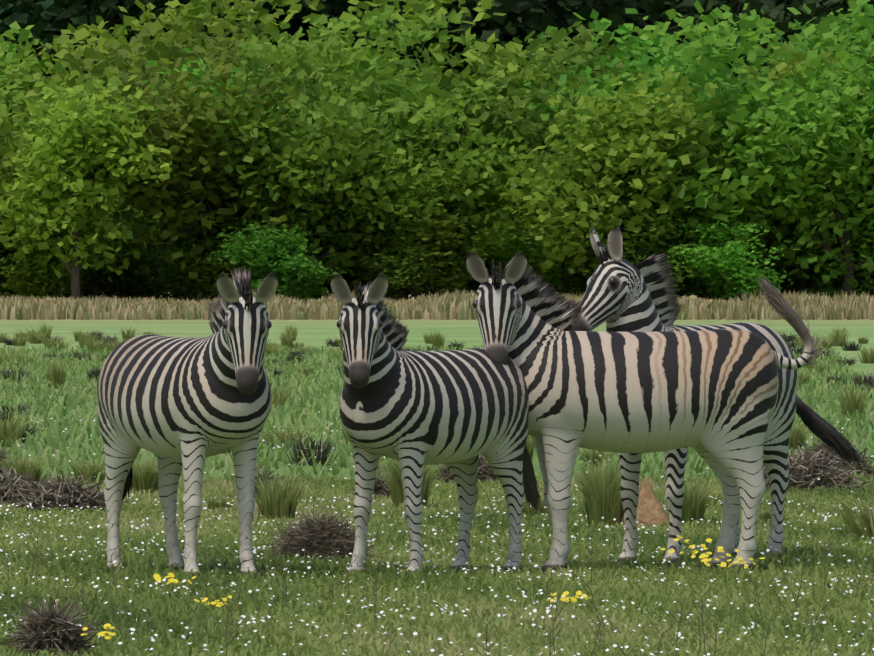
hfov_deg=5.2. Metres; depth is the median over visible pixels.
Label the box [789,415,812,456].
tussock grass
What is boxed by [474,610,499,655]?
twig
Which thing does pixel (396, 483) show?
tussock grass
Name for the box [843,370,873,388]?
dark tuft
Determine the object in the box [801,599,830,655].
twig
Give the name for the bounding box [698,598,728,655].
twig
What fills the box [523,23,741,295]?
tree
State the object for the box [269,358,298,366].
dark tuft
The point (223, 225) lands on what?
bush
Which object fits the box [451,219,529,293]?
bush
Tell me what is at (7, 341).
dark tuft
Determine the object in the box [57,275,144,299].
bush
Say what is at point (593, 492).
tussock grass
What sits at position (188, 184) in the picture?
tree
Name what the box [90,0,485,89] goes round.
tree
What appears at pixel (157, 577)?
yellow flowers
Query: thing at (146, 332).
tuft
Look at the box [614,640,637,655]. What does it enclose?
weed
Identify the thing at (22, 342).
tuft
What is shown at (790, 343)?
dark tuft
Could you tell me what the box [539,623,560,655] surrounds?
weed
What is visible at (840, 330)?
tuft
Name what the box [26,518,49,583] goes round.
weed
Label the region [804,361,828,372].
tuft
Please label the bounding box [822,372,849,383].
dark tuft
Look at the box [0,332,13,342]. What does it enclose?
tuft
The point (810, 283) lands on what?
bush
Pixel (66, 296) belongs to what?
bush
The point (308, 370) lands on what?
tuft
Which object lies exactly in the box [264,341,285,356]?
tuft
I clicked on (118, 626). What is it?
weed
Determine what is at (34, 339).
tuft
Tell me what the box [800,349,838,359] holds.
dark tuft
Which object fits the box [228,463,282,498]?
dry clump
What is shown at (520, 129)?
tree
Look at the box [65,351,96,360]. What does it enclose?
dark tuft
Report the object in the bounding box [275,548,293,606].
weed
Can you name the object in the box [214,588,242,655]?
weed
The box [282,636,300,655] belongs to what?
weed
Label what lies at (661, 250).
bush
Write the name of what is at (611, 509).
weed
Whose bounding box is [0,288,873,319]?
dry grass
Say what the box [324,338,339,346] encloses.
dark tuft
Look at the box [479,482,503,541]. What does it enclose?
weed
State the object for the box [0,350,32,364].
tuft
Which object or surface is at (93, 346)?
tuft
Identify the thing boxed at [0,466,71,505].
grey shrub
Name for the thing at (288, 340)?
tuft
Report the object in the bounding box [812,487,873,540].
tuft
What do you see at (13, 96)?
tree
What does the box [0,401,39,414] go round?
dark tuft
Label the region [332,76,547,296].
tree
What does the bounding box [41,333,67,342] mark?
dark tuft
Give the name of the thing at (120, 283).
bush
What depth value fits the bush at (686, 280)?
402.10 m
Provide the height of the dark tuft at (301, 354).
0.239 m
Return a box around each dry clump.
[0,589,108,655]
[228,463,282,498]
[255,502,380,565]
[346,466,391,498]
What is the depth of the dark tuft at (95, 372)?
147.89 m
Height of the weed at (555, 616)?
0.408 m
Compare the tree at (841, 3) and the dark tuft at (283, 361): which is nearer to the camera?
the dark tuft at (283, 361)
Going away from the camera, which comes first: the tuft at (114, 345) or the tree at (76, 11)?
the tuft at (114, 345)
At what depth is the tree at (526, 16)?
436.05 m
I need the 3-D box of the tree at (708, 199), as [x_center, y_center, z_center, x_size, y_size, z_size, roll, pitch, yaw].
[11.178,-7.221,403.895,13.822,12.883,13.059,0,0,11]
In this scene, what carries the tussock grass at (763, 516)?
on the ground at (320, 332)
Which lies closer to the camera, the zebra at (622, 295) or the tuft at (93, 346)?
the zebra at (622, 295)
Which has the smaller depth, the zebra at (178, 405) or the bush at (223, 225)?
the zebra at (178, 405)
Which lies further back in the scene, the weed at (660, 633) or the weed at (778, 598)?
the weed at (778, 598)
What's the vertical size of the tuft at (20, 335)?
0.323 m
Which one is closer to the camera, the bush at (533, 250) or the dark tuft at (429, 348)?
the dark tuft at (429, 348)
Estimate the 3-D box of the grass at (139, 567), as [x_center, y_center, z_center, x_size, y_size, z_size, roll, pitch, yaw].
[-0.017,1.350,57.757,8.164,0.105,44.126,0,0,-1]
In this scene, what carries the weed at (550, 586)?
on the ground at (320, 332)
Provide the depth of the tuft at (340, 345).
192.66 m
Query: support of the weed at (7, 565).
on the ground at (320, 332)
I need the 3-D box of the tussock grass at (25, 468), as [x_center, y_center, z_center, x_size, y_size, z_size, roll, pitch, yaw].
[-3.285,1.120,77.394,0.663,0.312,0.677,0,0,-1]
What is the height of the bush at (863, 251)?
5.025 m
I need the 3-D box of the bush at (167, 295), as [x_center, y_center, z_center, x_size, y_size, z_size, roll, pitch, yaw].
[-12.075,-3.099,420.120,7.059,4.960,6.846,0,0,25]
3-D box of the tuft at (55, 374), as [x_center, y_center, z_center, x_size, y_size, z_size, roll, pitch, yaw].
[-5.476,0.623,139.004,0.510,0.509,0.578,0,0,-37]
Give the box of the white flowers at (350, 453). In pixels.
[17,410,873,489]
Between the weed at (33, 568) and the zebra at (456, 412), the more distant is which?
the zebra at (456, 412)
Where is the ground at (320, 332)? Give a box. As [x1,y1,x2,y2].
[0,294,873,655]
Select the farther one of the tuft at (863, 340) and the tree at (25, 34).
the tree at (25, 34)
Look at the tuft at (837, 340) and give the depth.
212.41 m
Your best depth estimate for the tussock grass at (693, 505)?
65.80 m
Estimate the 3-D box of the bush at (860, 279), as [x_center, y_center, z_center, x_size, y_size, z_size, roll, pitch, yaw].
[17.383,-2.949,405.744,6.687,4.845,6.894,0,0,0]
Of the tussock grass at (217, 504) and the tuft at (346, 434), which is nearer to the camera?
the tussock grass at (217, 504)
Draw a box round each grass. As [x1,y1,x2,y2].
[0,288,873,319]
[0,343,873,485]
[0,451,56,482]
[0,472,873,655]
[98,456,182,492]
[203,493,236,510]
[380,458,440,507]
[573,453,650,527]
[653,473,716,526]
[758,507,792,524]
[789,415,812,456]
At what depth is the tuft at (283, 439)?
94.46 m
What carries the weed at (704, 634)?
on the ground at (320, 332)
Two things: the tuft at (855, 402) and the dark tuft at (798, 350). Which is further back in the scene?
the dark tuft at (798, 350)
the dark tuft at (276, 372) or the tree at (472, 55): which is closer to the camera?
the dark tuft at (276, 372)
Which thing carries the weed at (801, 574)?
on the ground at (320, 332)
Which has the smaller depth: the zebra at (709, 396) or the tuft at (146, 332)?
the zebra at (709, 396)
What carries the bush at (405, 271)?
on the ground at (320, 332)
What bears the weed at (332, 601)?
on the ground at (320, 332)
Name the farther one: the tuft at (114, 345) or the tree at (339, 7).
the tree at (339, 7)
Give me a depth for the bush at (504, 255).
407.34 m
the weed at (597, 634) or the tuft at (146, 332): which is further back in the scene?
the tuft at (146, 332)
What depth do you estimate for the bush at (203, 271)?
402.08 m
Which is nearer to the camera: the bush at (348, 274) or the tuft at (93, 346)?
the tuft at (93, 346)
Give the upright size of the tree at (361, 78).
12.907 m
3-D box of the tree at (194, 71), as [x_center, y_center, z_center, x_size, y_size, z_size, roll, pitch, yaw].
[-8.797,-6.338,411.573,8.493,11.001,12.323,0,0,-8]
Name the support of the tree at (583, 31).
on the ground at (320, 332)
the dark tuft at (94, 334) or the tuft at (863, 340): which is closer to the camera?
the tuft at (863, 340)
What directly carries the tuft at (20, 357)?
on the ground at (320, 332)
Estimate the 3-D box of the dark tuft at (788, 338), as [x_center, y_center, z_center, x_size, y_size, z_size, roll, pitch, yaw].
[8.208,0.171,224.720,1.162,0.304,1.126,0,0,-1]
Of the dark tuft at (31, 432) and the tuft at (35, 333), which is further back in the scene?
the tuft at (35, 333)
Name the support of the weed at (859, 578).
on the ground at (320, 332)
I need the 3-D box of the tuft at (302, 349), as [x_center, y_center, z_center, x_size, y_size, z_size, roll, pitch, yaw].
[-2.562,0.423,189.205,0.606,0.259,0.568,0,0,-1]
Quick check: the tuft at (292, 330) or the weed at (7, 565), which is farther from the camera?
the tuft at (292, 330)
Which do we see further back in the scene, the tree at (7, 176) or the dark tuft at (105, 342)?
the tree at (7, 176)
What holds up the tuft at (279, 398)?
on the ground at (320, 332)
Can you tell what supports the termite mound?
on the ground at (320, 332)
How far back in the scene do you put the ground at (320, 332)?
235.34 m
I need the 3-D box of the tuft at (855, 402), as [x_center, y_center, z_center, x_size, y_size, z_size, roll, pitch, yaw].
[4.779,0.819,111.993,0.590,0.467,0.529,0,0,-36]
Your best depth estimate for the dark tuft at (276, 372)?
154.70 m
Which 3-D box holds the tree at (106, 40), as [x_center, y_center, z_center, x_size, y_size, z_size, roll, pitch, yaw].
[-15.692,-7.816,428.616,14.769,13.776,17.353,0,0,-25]
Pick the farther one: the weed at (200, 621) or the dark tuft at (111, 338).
the dark tuft at (111, 338)
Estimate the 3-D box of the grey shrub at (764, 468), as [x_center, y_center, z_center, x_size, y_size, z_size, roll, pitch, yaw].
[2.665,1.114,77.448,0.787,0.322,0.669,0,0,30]
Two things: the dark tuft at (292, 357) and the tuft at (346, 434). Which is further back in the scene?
the dark tuft at (292, 357)
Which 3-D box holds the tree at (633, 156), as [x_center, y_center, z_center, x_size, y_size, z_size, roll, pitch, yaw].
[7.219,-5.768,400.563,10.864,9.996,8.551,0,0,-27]
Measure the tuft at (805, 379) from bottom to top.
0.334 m
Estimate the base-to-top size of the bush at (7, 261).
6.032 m
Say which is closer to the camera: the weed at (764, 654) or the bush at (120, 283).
the weed at (764, 654)
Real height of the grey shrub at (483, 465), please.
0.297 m
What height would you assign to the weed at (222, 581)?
0.376 m
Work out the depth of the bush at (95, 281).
404.21 m
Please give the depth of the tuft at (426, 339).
219.69 m
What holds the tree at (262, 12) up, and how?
on the ground at (320, 332)
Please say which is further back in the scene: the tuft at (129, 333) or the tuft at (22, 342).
the tuft at (129, 333)
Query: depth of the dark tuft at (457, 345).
200.70 m
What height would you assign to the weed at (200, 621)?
0.284 m
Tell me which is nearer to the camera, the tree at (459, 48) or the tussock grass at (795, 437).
the tussock grass at (795, 437)
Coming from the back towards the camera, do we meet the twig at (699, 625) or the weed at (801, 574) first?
the weed at (801, 574)
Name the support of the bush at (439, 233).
on the ground at (320, 332)
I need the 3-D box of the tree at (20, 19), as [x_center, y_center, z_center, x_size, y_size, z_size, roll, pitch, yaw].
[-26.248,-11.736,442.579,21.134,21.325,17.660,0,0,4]
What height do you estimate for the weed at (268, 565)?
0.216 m
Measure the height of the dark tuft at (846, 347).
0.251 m
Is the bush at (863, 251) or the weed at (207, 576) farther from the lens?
the bush at (863, 251)
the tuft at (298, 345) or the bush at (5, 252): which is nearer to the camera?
the tuft at (298, 345)
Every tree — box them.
[0,0,69,86]
[0,0,211,295]
[0,0,230,298]
[0,0,336,299]
[0,21,79,127]
[0,45,163,295]
[0,71,173,298]
[0,90,51,230]
[34,0,321,300]
[67,0,417,114]
[77,24,387,298]
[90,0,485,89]
[134,48,293,229]
[169,26,428,299]
[250,3,542,293]
[259,0,592,133]
[289,0,695,86]
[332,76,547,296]
[384,29,656,293]
[442,0,824,102]
[446,21,641,216]
[499,66,733,273]
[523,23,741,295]
[537,0,867,299]
[537,8,754,114]
[666,0,873,69]
[696,39,873,296]
[712,50,873,296]
[715,1,873,99]
[735,0,873,65]
[771,0,873,277]
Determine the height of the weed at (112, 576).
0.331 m
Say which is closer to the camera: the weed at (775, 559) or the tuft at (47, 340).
the weed at (775, 559)
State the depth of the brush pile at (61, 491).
69.38 m
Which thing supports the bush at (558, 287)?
on the ground at (320, 332)
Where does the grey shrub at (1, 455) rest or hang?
on the ground at (320, 332)
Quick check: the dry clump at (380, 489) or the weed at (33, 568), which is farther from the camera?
the dry clump at (380, 489)
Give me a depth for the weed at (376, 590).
46.47 m
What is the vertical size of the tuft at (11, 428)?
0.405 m
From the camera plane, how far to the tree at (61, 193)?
398.12 m
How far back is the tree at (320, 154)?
400.48 m
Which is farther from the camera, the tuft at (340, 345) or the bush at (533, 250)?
the bush at (533, 250)
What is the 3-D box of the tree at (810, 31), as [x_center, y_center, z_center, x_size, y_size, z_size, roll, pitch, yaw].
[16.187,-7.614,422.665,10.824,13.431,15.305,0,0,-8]
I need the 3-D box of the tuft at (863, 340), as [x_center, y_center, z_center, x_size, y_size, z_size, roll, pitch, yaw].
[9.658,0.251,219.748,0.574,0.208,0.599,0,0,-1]
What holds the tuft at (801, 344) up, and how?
on the ground at (320, 332)
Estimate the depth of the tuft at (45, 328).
226.08 m
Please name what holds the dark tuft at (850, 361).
on the ground at (320, 332)
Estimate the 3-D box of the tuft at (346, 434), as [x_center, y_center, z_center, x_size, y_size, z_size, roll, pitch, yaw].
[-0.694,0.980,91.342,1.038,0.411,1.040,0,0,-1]
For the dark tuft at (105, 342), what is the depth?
205.00 m
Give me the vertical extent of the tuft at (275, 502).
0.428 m
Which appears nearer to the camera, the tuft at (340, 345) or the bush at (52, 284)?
the tuft at (340, 345)
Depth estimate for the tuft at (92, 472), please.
78.11 m
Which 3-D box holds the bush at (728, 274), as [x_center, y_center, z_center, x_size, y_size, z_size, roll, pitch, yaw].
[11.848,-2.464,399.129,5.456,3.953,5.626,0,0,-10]
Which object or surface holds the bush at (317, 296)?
on the ground at (320, 332)
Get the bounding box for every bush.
[0,194,183,300]
[0,236,90,298]
[0,248,45,297]
[0,249,14,265]
[10,233,89,298]
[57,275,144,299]
[81,205,191,299]
[101,273,183,300]
[121,226,253,301]
[156,219,255,299]
[171,202,357,298]
[207,221,345,300]
[290,284,330,302]
[302,247,392,298]
[309,173,502,300]
[354,226,487,299]
[448,198,544,293]
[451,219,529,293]
[504,227,596,297]
[512,216,580,295]
[579,221,715,297]
[632,210,723,296]
[666,220,792,301]
[719,229,841,298]
[775,213,873,301]
[796,197,873,296]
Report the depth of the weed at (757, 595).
46.41 m
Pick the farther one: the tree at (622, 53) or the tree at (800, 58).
the tree at (622, 53)
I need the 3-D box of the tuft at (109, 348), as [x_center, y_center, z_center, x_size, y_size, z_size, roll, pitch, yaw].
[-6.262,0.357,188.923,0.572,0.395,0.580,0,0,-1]
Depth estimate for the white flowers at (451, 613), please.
53.02 m
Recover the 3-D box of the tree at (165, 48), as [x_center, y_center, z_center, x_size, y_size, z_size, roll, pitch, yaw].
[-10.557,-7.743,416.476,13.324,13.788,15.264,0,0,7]
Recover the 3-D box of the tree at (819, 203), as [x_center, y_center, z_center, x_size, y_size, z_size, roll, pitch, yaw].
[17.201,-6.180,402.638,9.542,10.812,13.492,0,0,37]
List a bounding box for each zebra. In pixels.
[97,267,277,579]
[331,273,541,576]
[466,251,826,573]
[569,227,860,567]
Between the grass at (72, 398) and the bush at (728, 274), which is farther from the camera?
the bush at (728, 274)
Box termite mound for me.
[620,476,668,529]
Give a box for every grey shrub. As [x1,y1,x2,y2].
[0,446,23,474]
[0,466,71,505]
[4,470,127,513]
[432,454,498,483]
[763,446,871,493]
[763,454,802,482]
[794,438,873,476]
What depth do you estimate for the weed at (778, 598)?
48.09 m
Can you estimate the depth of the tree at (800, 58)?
409.02 m
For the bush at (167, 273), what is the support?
on the ground at (320, 332)
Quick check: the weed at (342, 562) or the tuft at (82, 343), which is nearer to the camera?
the weed at (342, 562)
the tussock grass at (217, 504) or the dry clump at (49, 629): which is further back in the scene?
the tussock grass at (217, 504)
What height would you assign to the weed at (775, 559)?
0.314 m
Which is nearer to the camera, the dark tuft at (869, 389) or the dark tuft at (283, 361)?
the dark tuft at (869, 389)
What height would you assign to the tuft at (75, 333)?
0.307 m
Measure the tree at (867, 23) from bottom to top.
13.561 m
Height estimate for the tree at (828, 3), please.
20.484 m
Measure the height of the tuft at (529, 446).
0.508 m
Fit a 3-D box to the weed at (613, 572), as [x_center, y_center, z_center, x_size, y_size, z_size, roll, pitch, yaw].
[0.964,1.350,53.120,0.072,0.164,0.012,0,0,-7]
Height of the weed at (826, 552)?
0.385 m
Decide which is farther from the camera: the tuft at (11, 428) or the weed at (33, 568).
the tuft at (11, 428)
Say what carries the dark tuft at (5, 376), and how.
on the ground at (320, 332)
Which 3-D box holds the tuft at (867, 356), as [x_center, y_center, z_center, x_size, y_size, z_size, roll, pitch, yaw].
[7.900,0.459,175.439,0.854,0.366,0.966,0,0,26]
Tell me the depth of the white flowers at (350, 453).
87.74 m
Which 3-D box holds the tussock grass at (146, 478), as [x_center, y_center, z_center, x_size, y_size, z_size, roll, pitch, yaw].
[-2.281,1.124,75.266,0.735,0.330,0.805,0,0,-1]
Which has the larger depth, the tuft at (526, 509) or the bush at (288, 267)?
the bush at (288, 267)
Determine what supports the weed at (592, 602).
on the ground at (320, 332)
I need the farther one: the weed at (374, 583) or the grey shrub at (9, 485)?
the grey shrub at (9, 485)
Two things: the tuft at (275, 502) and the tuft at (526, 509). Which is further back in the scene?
the tuft at (526, 509)
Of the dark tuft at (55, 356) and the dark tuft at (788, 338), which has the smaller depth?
the dark tuft at (55, 356)
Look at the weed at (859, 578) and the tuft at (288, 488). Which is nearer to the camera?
the weed at (859, 578)
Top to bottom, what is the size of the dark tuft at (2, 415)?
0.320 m
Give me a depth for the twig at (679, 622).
42.77 m
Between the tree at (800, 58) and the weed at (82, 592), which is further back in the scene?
the tree at (800, 58)
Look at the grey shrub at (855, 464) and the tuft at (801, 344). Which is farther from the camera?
the tuft at (801, 344)
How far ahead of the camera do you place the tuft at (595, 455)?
85.25 m
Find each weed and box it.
[0,549,14,581]
[25,533,49,592]
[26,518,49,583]
[66,571,94,648]
[103,545,124,593]
[110,599,124,637]
[176,585,210,642]
[196,540,218,601]
[211,562,238,638]
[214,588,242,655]
[259,551,278,582]
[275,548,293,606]
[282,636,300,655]
[324,573,339,612]
[329,527,359,597]
[364,557,387,617]
[365,571,387,631]
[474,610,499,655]
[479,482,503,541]
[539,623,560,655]
[540,578,569,655]
[543,566,558,608]
[577,571,602,641]
[580,599,608,655]
[582,540,599,583]
[597,468,621,555]
[607,561,618,588]
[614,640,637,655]
[635,613,677,655]
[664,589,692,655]
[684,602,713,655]
[687,581,713,654]
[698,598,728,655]
[746,562,767,636]
[751,609,777,655]
[768,551,796,603]
[770,582,788,617]
[791,561,811,615]
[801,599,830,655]
[811,524,839,588]
[852,559,865,596]
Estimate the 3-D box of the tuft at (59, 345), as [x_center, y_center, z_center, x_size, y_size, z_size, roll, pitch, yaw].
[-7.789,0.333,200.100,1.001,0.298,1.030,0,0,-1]
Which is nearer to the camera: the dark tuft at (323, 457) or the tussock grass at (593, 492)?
the tussock grass at (593, 492)
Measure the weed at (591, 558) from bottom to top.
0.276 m
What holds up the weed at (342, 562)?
on the ground at (320, 332)
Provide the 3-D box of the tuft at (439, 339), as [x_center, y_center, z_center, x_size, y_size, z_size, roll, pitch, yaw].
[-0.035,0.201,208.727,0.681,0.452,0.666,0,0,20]
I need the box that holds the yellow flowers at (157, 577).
[81,535,764,638]
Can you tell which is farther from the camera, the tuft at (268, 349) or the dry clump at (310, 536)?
the tuft at (268, 349)
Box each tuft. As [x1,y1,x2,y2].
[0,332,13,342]
[0,336,27,344]
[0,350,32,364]
[0,365,32,380]
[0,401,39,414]
[0,402,28,422]
[0,411,37,446]
[3,353,34,364]
[11,334,30,345]
[13,328,31,340]
[18,423,42,442]
[19,327,51,343]
[28,331,43,343]
[33,352,64,358]
[36,323,54,341]
[37,334,64,349]
[39,357,70,388]
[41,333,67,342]
[43,340,70,350]
[51,457,104,483]
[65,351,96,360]
[72,329,87,340]
[72,330,100,350]
[78,365,99,380]
[84,335,108,352]
[86,329,102,341]
[95,334,113,348]
[101,333,127,350]
[101,334,117,342]
[104,339,121,353]
[118,324,142,340]
[142,329,155,334]
[254,463,317,521]
[255,476,335,499]
[261,424,314,447]
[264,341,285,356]
[266,367,288,376]
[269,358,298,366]
[270,378,308,410]
[272,431,349,465]
[276,328,298,349]
[283,322,300,340]
[283,351,305,362]
[284,350,304,356]
[292,341,305,348]
[296,364,315,376]
[297,345,316,351]
[322,421,353,448]
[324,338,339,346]
[335,334,342,350]
[420,332,435,343]
[420,344,442,350]
[428,330,447,347]
[444,339,466,349]
[498,496,570,517]
[526,435,534,461]
[577,448,611,467]
[780,330,798,341]
[782,337,800,348]
[789,345,803,353]
[792,338,814,348]
[798,367,814,387]
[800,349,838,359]
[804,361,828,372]
[812,334,840,350]
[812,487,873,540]
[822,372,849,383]
[824,327,852,345]
[830,383,872,417]
[831,357,867,365]
[832,325,848,337]
[839,340,866,350]
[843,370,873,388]
[849,346,873,363]
[857,336,869,343]
[860,378,873,397]
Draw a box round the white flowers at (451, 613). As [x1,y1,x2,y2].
[0,491,873,655]
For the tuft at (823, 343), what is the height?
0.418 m
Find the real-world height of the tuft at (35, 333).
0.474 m
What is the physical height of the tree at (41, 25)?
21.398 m

